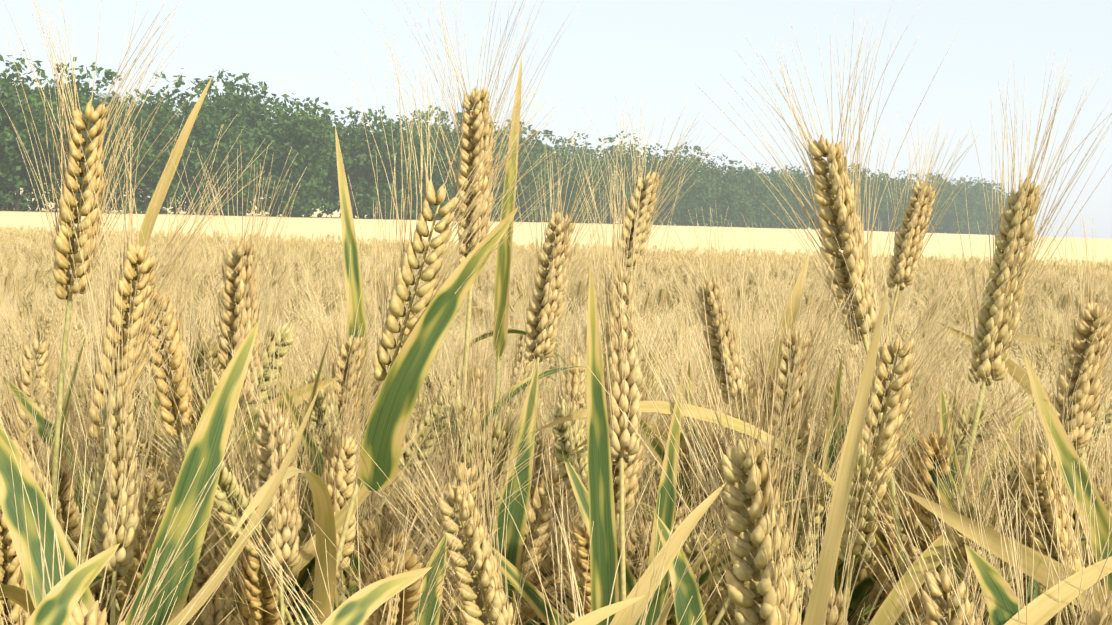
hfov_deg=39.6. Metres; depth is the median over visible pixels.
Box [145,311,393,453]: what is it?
wheat plant
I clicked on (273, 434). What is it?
wheat
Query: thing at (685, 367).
wheat plant
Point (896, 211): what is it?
tree
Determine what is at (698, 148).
tree
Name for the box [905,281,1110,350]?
wheat tile
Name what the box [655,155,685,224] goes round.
tree
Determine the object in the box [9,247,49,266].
wheat tile
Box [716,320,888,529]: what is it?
wheat plant
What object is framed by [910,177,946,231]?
tree
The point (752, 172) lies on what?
tree
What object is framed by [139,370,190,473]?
wheat plant
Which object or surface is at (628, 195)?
tree
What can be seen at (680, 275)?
wheat tile
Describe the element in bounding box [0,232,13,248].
wheat tile
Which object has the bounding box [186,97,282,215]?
tree
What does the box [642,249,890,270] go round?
wheat tile
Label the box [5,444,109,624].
wheat plant
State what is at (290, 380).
wheat plant
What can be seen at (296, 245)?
wheat tile
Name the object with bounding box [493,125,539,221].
tree
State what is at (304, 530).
wheat plant
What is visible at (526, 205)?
tree
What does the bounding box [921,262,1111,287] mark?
wheat tile
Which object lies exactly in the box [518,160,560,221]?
tree
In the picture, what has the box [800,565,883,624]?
wheat plant
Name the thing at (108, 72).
tree
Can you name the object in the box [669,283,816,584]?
wheat plant
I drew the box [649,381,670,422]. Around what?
wheat plant
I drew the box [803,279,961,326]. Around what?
wheat tile
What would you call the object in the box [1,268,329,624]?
wheat plant
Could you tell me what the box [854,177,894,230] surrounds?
tree
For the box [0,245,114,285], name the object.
wheat tile
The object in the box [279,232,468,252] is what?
wheat tile
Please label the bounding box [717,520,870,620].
wheat plant
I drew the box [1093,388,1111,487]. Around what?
wheat plant
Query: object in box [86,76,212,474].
wheat leaf
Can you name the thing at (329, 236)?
wheat tile
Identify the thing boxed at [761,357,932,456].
wheat plant
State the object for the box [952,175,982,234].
tree
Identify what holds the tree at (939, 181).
on the field ground
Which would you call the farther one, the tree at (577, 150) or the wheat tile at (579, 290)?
the tree at (577, 150)
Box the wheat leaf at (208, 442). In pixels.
[125,322,258,624]
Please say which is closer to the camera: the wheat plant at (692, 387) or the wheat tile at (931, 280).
the wheat plant at (692, 387)
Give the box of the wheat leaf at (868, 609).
[847,604,879,624]
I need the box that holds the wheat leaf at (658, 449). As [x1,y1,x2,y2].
[639,419,732,588]
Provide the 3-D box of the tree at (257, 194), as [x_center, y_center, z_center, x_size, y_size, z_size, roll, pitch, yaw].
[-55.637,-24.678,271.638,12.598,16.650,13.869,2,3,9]
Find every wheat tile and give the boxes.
[0,221,130,244]
[0,223,116,235]
[0,225,165,245]
[0,228,224,252]
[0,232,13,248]
[0,232,270,252]
[0,235,340,260]
[0,237,104,261]
[0,240,119,270]
[0,245,32,270]
[0,245,53,281]
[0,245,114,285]
[0,253,100,316]
[0,258,54,286]
[0,260,165,319]
[0,277,18,309]
[0,280,33,327]
[0,282,305,336]
[1,265,195,334]
[1,266,98,317]
[1,273,193,326]
[2,234,53,255]
[2,237,53,255]
[9,244,124,268]
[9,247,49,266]
[9,258,216,315]
[11,254,122,312]
[20,245,119,282]
[34,264,275,325]
[72,243,195,262]
[78,237,167,255]
[87,257,290,309]
[87,274,340,340]
[95,245,214,275]
[96,244,207,270]
[98,241,156,258]
[100,223,256,244]
[102,229,302,249]
[114,254,274,301]
[122,242,213,259]
[122,243,231,271]
[148,232,358,251]
[155,248,276,283]
[156,263,373,304]
[157,243,261,261]
[160,253,334,301]
[173,234,428,259]
[175,248,314,271]
[180,267,404,314]
[186,283,402,341]
[188,247,334,281]
[195,267,413,327]
[200,241,316,268]
[211,291,515,351]
[217,251,364,282]
[219,254,389,294]
[235,276,510,332]
[237,237,523,266]
[244,244,341,272]
[246,230,410,247]
[260,261,418,303]
[262,249,394,273]
[266,246,382,276]
[271,288,531,348]
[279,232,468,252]
[294,248,400,271]
[300,246,384,265]
[300,248,656,274]
[300,252,420,284]
[308,256,455,297]
[317,265,486,317]
[318,252,426,275]
[333,273,568,327]
[334,260,517,293]
[341,235,542,259]
[362,275,604,331]
[369,255,440,278]
[374,304,699,354]
[376,248,495,275]
[379,259,495,281]
[390,268,525,313]
[402,235,572,253]
[418,254,522,274]
[422,263,548,293]
[423,244,649,265]
[438,256,535,282]
[446,251,537,267]
[446,263,600,304]
[454,289,699,341]
[473,269,604,312]
[486,257,609,301]
[491,240,645,258]
[492,249,774,272]
[493,256,593,270]
[510,268,675,318]
[511,260,658,305]
[512,269,701,334]
[513,256,610,276]
[516,260,657,281]
[520,294,767,356]
[531,241,758,266]
[531,254,660,277]
[537,253,628,269]
[555,238,720,257]
[567,269,756,326]
[568,266,698,311]
[569,257,683,283]
[570,278,804,339]
[574,261,735,292]
[578,295,906,377]
[588,270,744,314]
[604,260,753,288]
[627,257,750,277]
[628,255,972,284]
[638,255,698,274]
[639,264,775,298]
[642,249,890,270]
[644,285,837,345]
[645,274,839,346]
[646,244,811,267]
[671,254,780,279]
[671,264,823,299]
[673,278,840,319]
[675,265,823,306]
[690,283,942,336]
[698,304,1020,363]
[706,259,797,283]
[707,244,877,261]
[711,266,890,301]
[718,259,822,281]
[719,263,828,297]
[727,247,954,272]
[742,270,936,315]
[751,258,822,282]
[753,263,883,289]
[763,281,976,331]
[769,254,1049,280]
[777,273,920,296]
[780,264,888,285]
[785,281,977,325]
[788,246,991,268]
[795,293,1063,359]
[798,307,1111,381]
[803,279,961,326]
[818,271,947,291]
[821,269,947,306]
[870,254,1106,280]
[874,276,1022,312]
[874,279,1056,325]
[876,251,1038,264]
[879,263,948,288]
[888,295,1093,348]
[905,268,1043,302]
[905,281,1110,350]
[912,308,1111,366]
[915,264,968,286]
[915,268,1039,296]
[916,290,1111,333]
[918,254,1111,276]
[920,265,985,282]
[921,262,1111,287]
[936,273,1095,312]
[940,271,1073,297]
[953,274,1099,304]
[958,253,1111,273]
[962,271,1079,291]
[967,263,1111,281]
[969,267,1066,285]
[971,304,1111,353]
[1019,280,1111,322]
[1021,297,1109,355]
[1023,275,1107,302]
[1026,272,1103,295]
[1028,294,1111,346]
[1030,284,1111,313]
[1031,253,1111,270]
[1056,281,1111,306]
[1058,263,1111,279]
[1058,280,1108,303]
[1059,269,1110,290]
[1060,270,1111,289]
[1069,289,1110,316]
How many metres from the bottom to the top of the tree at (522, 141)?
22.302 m
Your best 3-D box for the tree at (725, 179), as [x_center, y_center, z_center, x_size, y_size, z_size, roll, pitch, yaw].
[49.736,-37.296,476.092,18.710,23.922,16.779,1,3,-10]
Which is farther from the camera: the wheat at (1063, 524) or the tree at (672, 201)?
the tree at (672, 201)
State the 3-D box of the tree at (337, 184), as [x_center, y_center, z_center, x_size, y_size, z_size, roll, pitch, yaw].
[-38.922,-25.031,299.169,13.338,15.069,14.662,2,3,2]
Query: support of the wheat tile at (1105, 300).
on the field ground
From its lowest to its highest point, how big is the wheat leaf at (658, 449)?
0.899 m
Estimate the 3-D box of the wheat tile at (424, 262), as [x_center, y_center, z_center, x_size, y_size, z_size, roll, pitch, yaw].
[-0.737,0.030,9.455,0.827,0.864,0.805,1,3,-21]
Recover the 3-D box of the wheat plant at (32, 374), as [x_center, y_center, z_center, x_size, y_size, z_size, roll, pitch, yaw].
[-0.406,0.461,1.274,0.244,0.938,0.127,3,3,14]
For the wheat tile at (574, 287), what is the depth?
6.33 m
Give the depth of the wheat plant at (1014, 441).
1.35 m
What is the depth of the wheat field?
2.19 m
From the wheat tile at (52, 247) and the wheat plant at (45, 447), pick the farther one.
the wheat tile at (52, 247)
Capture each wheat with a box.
[0,0,274,622]
[0,93,264,615]
[0,275,196,624]
[0,336,92,466]
[0,394,99,624]
[0,418,280,624]
[41,185,216,602]
[101,144,339,610]
[144,404,270,624]
[171,0,585,533]
[188,291,446,624]
[230,16,596,624]
[234,497,495,624]
[260,321,321,418]
[278,234,434,576]
[328,264,618,624]
[347,128,637,598]
[354,446,381,581]
[368,378,570,591]
[372,250,487,373]
[411,93,737,425]
[468,438,725,624]
[498,380,586,454]
[530,1,963,624]
[536,109,940,624]
[549,223,883,624]
[569,200,755,454]
[618,462,703,582]
[643,218,1058,624]
[643,308,704,426]
[670,384,756,443]
[678,425,818,624]
[715,333,919,624]
[717,202,1111,624]
[719,215,995,620]
[732,452,801,624]
[759,458,907,624]
[805,278,975,518]
[816,114,1063,448]
[846,462,1033,624]
[879,407,1111,624]
[912,354,1024,498]
[925,49,1111,595]
[932,325,1111,624]
[988,405,1111,624]
[1091,428,1111,489]
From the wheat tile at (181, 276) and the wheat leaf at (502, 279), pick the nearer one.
the wheat leaf at (502, 279)
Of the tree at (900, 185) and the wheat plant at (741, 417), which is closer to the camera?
the wheat plant at (741, 417)
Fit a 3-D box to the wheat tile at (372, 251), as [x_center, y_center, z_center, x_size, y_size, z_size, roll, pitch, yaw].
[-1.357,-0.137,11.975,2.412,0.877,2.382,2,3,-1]
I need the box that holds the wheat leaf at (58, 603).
[25,543,119,624]
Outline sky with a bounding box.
[0,0,1111,238]
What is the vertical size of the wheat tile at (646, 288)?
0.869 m
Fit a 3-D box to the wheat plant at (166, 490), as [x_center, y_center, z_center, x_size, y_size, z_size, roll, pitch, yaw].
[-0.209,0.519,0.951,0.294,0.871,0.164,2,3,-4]
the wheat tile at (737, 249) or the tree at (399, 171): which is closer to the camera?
the wheat tile at (737, 249)
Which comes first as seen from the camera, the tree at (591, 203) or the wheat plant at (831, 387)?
the wheat plant at (831, 387)
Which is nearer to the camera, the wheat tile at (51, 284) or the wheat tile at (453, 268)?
the wheat tile at (51, 284)
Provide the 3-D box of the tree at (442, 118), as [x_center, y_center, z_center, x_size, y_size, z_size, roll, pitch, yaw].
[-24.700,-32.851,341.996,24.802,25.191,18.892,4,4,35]
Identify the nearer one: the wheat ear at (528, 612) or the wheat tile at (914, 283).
the wheat ear at (528, 612)
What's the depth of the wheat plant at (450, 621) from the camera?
0.86 m
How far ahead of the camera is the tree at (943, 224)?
611.63 m
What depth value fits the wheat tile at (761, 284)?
7.00 m
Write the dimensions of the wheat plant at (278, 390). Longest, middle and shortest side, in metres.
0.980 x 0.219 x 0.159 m
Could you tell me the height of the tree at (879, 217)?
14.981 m
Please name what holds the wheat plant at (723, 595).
on the field ground
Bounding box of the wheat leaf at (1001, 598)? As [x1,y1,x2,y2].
[965,544,1022,624]
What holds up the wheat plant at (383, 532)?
on the field ground
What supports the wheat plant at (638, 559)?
on the field ground
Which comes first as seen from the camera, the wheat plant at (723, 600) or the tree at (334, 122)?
the wheat plant at (723, 600)
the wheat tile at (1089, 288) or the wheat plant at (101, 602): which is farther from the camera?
the wheat tile at (1089, 288)
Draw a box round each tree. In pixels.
[0,50,63,211]
[0,55,28,210]
[0,83,71,211]
[0,96,64,210]
[12,127,60,211]
[27,84,152,213]
[29,57,153,205]
[36,80,114,212]
[58,98,152,213]
[81,113,148,205]
[95,91,116,103]
[106,90,190,213]
[107,101,164,210]
[108,119,192,213]
[120,68,216,213]
[128,99,213,214]
[142,106,218,213]
[162,120,225,214]
[182,73,273,214]
[185,129,245,214]
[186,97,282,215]
[193,125,262,215]
[196,73,285,216]
[197,68,287,215]
[201,125,266,215]
[230,125,274,215]
[247,105,329,216]
[250,108,333,216]
[253,93,341,216]
[261,164,337,217]
[267,135,335,217]
[269,101,349,216]
[288,108,348,216]
[311,106,412,218]
[312,110,394,218]
[324,152,370,218]
[324,152,374,216]
[335,116,433,219]
[347,122,394,218]
[358,153,419,218]
[368,121,459,219]
[382,111,450,219]
[393,177,424,219]
[397,137,459,219]
[402,105,462,209]
[405,120,458,219]
[413,106,461,137]
[413,171,452,217]
[433,164,458,220]
[454,137,521,221]
[455,118,509,220]
[456,134,504,213]
[457,169,504,221]
[491,142,553,221]
[492,150,518,219]
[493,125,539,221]
[494,120,537,220]
[495,133,543,221]
[500,124,553,221]
[506,141,551,221]
[518,143,570,221]
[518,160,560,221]
[521,125,575,221]
[532,185,577,221]
[540,143,570,221]
[546,146,597,222]
[554,141,600,220]
[558,129,617,222]
[559,149,606,222]
[559,175,592,222]
[564,150,615,223]
[565,154,619,222]
[570,176,601,222]
[584,145,635,223]
[590,157,633,223]
[599,131,645,163]
[603,153,637,223]
[606,142,668,220]
[616,152,667,215]
[623,143,681,221]
[646,159,679,224]
[651,166,692,224]
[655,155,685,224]
[665,151,719,225]
[667,142,722,224]
[669,170,705,225]
[674,205,706,225]
[681,168,723,226]
[689,163,713,225]
[697,165,719,226]
[699,153,744,226]
[713,182,747,226]
[714,183,734,226]
[717,168,755,226]
[721,180,758,226]
[723,166,768,226]
[724,162,774,218]
[737,163,780,226]
[744,174,780,227]
[750,166,796,227]
[750,178,793,227]
[769,178,806,228]
[773,177,796,228]
[775,171,814,228]
[780,171,815,228]
[781,165,806,182]
[784,178,818,228]
[799,175,820,228]
[848,163,882,230]
[848,168,874,225]
[851,183,865,211]
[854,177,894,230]
[857,169,891,230]
[859,196,880,230]
[861,171,895,230]
[866,191,887,230]
[867,175,908,231]
[877,168,918,231]
[877,183,902,231]
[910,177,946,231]
[913,181,948,230]
[920,171,963,232]
[925,173,955,232]
[926,179,956,232]
[931,182,970,233]
[931,188,959,232]
[945,187,971,233]
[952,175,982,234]
[954,192,982,233]
[955,178,979,192]
[962,180,1000,234]
[970,179,996,233]
[973,185,1002,234]
[974,192,999,234]
[979,180,1004,194]
[985,186,1012,234]
[987,198,1012,234]
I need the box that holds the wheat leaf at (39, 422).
[3,376,119,622]
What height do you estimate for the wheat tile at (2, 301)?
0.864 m
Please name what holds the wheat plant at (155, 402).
on the field ground
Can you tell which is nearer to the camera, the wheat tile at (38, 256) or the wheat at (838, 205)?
the wheat at (838, 205)
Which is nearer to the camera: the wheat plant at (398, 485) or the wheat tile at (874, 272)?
the wheat plant at (398, 485)
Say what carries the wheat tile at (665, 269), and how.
on the field ground
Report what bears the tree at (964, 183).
on the field ground
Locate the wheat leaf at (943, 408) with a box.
[939,382,963,613]
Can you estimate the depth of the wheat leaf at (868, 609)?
1.00 m
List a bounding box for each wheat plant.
[0,278,171,467]
[0,318,214,620]
[0,363,48,511]
[0,446,76,561]
[0,585,131,624]
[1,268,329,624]
[2,347,141,563]
[3,359,72,439]
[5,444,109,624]
[6,450,110,613]
[10,395,91,480]
[11,367,96,481]
[14,346,85,386]
[17,409,257,479]
[17,425,33,444]
[23,360,132,624]
[23,401,94,468]
[28,299,160,514]
[29,317,155,419]
[32,307,86,423]
[36,337,99,603]
[37,318,93,380]
[37,410,216,597]
[40,313,109,453]
[46,300,87,396]
[48,330,87,475]
[49,423,182,624]
[58,340,157,507]
[73,312,262,418]
[87,388,256,610]
[114,328,196,387]
[119,346,294,624]
[136,309,330,436]
[136,405,177,527]
[138,418,295,617]
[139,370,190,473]
[141,321,275,542]
[141,452,191,624]
[143,439,256,562]
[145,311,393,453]
[145,377,173,452]
[149,257,277,508]
[162,294,286,461]
[200,438,362,624]
[200,446,262,620]
[201,327,397,458]
[216,277,302,412]
[236,529,369,624]
[240,250,385,535]
[246,419,377,579]
[249,440,310,597]
[252,416,354,605]
[255,541,401,624]
[261,307,371,597]
[271,304,323,458]
[280,312,373,411]
[287,317,346,379]
[290,402,339,531]
[293,361,382,579]
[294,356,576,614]
[295,325,408,536]
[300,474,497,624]
[305,533,462,624]
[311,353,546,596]
[322,320,376,512]
[329,421,445,550]
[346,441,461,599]
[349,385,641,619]
[353,420,453,570]
[354,492,375,539]
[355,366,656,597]
[355,458,446,559]
[366,384,381,528]
[367,422,423,520]
[369,332,445,441]
[371,320,533,520]
[371,351,432,437]
[379,375,441,503]
[379,434,448,516]
[382,435,442,521]
[405,360,495,469]
[407,423,538,624]
[407,438,509,509]
[408,412,437,484]
[411,509,489,624]
[419,356,493,484]
[421,328,451,426]
[421,333,518,541]
[422,305,525,438]
[424,335,532,412]
[424,391,660,521]
[440,302,521,452]
[448,356,577,505]
[462,444,786,624]
[485,345,552,435]
[486,361,508,419]
[486,366,553,453]
[491,377,569,614]
[503,510,584,624]
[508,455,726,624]
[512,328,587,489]
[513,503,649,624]
[515,368,558,610]
[532,398,691,582]
[539,448,577,624]
[542,307,843,624]
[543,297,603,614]
[553,448,657,560]
[553,452,587,601]
[555,384,669,578]
[557,302,731,618]
[588,356,747,549]
[618,415,666,543]
[619,451,734,624]
[619,524,675,618]
[625,469,816,579]
[626,439,727,620]
[626,483,648,534]
[627,365,751,621]
[633,416,688,520]
[635,304,830,586]
[636,303,671,445]
[639,317,722,482]
[640,357,664,417]
[646,365,703,481]
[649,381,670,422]
[650,328,708,400]
[650,351,712,440]
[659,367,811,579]
[662,377,752,444]
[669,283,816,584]
[683,405,748,464]
[693,403,757,467]
[697,564,736,624]
[699,320,775,444]
[710,356,816,546]
[715,379,760,446]
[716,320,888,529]
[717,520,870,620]
[721,377,792,525]
[755,350,855,492]
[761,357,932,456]
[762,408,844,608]
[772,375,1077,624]
[787,460,818,603]
[791,291,841,387]
[793,454,814,576]
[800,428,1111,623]
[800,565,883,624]
[803,389,998,621]
[807,326,854,418]
[808,331,959,419]
[808,362,862,480]
[809,355,927,583]
[820,328,937,614]
[826,345,864,402]
[827,425,995,622]
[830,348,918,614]
[838,525,1082,603]
[838,547,878,618]
[850,472,974,624]
[851,343,1033,555]
[851,561,878,619]
[852,410,930,618]
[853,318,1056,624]
[863,427,993,624]
[883,585,1045,624]
[885,296,971,412]
[893,344,1000,432]
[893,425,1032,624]
[897,422,1111,624]
[900,451,996,620]
[904,398,1041,461]
[906,327,971,423]
[906,416,984,490]
[907,372,1000,483]
[907,379,1096,447]
[909,367,964,446]
[911,352,969,405]
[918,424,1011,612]
[923,472,1111,616]
[936,563,1108,624]
[945,361,996,494]
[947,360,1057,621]
[947,452,1029,595]
[949,383,1019,436]
[950,315,1034,482]
[969,451,1001,529]
[988,396,1038,457]
[992,369,1056,461]
[994,372,1054,437]
[995,408,1106,523]
[1001,412,1029,460]
[1005,383,1050,460]
[1005,383,1056,460]
[1014,475,1102,624]
[1015,365,1059,462]
[1025,373,1111,562]
[1046,375,1109,465]
[1075,432,1111,585]
[1087,343,1111,454]
[1091,396,1111,489]
[1093,363,1111,431]
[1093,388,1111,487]
[1094,366,1111,451]
[1101,349,1111,412]
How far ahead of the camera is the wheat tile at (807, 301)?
5.37 m
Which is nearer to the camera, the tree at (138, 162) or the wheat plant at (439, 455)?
the wheat plant at (439, 455)
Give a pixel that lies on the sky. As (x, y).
(674, 53)
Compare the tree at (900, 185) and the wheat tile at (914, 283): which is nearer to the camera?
the wheat tile at (914, 283)
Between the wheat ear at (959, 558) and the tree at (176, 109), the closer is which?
the wheat ear at (959, 558)
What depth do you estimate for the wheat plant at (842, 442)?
1.00 m
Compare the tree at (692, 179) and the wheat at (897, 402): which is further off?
the tree at (692, 179)
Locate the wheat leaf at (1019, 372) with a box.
[936,321,1102,490]
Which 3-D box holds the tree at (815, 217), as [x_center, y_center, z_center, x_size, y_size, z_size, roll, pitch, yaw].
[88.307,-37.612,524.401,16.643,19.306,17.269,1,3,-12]
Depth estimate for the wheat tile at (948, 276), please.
9.74 m
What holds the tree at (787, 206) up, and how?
on the field ground
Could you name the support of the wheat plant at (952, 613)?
on the field ground
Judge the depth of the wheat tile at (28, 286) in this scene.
5.37 m
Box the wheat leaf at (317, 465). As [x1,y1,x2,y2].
[278,379,361,589]
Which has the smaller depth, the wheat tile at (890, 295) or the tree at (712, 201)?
the wheat tile at (890, 295)
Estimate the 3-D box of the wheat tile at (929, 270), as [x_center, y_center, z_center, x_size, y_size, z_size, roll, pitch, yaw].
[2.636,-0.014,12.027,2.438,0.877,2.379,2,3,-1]
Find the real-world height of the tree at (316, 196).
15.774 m
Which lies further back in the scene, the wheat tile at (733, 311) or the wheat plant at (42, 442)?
the wheat tile at (733, 311)
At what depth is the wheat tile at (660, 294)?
4.90 m
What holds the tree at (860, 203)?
on the field ground
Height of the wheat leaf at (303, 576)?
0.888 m
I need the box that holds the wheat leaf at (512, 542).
[492,364,537,624]
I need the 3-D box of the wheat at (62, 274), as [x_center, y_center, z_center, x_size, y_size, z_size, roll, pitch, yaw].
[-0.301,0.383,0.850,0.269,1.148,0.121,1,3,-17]
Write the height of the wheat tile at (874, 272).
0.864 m
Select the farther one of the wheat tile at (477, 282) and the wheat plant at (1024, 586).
the wheat tile at (477, 282)
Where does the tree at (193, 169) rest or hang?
on the field ground
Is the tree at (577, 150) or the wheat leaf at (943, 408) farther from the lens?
the tree at (577, 150)
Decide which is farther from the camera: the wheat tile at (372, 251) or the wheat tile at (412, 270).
the wheat tile at (372, 251)
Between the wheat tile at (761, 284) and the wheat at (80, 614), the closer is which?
the wheat at (80, 614)
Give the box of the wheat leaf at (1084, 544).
[1072,503,1085,557]
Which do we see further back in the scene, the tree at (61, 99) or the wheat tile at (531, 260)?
the tree at (61, 99)
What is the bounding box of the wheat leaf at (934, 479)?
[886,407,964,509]
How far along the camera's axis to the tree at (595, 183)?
402.06 m
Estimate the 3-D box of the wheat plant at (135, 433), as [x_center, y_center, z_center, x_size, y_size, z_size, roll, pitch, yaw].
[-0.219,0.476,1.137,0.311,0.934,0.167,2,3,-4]
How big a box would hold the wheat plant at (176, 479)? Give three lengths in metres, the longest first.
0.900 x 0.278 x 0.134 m
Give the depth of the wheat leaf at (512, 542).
0.94 m
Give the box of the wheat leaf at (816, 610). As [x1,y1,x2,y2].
[803,284,887,624]
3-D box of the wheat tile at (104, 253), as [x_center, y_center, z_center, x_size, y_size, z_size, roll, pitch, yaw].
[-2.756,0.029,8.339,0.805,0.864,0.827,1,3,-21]
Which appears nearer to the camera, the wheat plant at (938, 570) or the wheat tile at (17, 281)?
the wheat plant at (938, 570)
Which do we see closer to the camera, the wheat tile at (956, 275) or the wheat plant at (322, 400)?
the wheat plant at (322, 400)
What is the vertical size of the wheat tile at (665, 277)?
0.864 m
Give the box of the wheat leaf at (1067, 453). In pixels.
[1024,355,1111,590]
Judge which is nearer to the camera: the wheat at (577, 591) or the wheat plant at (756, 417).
the wheat at (577, 591)
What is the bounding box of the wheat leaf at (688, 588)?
[653,511,707,624]
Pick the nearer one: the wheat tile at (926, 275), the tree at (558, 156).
the wheat tile at (926, 275)
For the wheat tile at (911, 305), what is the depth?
5.86 m
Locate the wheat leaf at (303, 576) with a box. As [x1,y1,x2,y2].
[285,424,358,624]
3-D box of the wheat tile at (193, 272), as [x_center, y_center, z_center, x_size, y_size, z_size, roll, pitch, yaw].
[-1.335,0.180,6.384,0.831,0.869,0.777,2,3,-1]
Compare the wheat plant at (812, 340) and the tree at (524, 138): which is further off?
the tree at (524, 138)
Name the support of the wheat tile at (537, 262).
on the field ground
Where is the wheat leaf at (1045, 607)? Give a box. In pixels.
[1004,556,1111,624]
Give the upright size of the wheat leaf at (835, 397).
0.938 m
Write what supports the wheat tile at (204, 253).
on the field ground
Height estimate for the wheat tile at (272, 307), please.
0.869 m
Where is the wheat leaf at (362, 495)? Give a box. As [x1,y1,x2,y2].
[230,425,427,624]
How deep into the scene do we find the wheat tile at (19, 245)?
9.40 m
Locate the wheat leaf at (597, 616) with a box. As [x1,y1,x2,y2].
[568,596,643,624]
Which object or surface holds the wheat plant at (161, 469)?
on the field ground
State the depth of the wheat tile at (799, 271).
8.88 m
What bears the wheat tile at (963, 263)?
on the field ground
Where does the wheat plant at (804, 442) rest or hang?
on the field ground
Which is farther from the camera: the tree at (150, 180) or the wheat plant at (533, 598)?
the tree at (150, 180)
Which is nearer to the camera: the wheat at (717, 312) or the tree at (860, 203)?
the wheat at (717, 312)
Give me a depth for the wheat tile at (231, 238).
17.80 m
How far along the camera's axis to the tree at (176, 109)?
265.38 m
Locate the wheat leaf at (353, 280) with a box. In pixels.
[335,126,369,514]
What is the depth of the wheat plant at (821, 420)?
1.26 m
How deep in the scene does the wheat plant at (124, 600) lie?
0.97 m
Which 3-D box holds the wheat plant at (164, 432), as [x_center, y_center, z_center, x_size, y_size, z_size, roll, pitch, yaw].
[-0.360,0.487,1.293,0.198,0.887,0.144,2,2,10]
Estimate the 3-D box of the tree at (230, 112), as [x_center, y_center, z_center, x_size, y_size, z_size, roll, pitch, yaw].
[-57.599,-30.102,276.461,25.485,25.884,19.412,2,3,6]
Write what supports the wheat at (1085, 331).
on the field ground
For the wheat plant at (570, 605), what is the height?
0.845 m
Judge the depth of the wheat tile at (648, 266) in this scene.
8.87 m
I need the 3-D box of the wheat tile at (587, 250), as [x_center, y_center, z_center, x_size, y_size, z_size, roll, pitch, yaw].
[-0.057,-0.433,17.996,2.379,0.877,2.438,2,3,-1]
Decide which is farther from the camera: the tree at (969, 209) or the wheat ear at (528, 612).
the tree at (969, 209)
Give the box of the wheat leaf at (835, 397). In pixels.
[816,356,841,614]
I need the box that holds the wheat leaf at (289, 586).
[284,518,314,608]
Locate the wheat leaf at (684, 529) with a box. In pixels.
[610,482,726,624]
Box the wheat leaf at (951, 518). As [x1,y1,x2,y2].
[905,491,1110,613]
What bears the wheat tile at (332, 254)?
on the field ground
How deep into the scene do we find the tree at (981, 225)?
651.48 m
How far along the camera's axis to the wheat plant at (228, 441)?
0.92 m
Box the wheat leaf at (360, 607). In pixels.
[322,567,431,624]
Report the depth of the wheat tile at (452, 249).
16.09 m
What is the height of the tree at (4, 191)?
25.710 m
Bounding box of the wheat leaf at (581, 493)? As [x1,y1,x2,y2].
[562,451,642,624]
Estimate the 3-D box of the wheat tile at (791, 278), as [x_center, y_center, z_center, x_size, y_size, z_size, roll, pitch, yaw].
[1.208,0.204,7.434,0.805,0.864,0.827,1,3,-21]
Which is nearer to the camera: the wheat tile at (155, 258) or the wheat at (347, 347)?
the wheat at (347, 347)
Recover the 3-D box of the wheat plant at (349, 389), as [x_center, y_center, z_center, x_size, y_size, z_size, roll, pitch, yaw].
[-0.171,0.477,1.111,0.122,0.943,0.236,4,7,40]
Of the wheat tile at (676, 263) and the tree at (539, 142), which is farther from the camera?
the tree at (539, 142)
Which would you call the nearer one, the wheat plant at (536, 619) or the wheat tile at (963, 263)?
the wheat plant at (536, 619)
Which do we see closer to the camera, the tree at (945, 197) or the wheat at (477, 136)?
the wheat at (477, 136)
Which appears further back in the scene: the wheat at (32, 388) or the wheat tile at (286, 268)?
the wheat tile at (286, 268)
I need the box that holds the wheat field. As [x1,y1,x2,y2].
[0,275,1111,479]
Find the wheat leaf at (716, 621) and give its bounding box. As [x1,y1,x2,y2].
[712,365,923,624]
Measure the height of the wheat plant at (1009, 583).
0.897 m
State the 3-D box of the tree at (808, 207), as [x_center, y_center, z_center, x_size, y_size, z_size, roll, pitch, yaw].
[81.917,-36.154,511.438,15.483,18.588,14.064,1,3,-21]
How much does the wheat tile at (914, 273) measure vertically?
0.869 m
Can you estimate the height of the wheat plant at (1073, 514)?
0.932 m
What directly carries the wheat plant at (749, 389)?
on the field ground
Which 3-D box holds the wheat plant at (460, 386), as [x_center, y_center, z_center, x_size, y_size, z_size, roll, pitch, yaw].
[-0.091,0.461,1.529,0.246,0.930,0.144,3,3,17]
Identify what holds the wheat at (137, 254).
on the field ground
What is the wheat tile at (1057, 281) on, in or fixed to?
on the field ground
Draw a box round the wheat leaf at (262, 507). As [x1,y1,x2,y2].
[168,381,322,624]
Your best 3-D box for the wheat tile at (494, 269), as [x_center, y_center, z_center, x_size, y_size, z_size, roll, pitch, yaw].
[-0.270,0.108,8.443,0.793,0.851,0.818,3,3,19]
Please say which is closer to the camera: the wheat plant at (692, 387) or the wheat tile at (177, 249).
the wheat plant at (692, 387)
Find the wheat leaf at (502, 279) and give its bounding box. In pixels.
[493,56,521,424]
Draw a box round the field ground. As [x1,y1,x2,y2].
[0,179,1111,269]
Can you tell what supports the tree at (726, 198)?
on the field ground
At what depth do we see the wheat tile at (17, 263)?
7.43 m
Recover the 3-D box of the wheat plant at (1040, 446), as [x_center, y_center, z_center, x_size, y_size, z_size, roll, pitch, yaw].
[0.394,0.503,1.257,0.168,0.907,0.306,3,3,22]
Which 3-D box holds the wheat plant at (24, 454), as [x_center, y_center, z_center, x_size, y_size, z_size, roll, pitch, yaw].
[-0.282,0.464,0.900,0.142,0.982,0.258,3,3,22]
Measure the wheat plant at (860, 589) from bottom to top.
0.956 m
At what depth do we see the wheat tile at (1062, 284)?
8.28 m

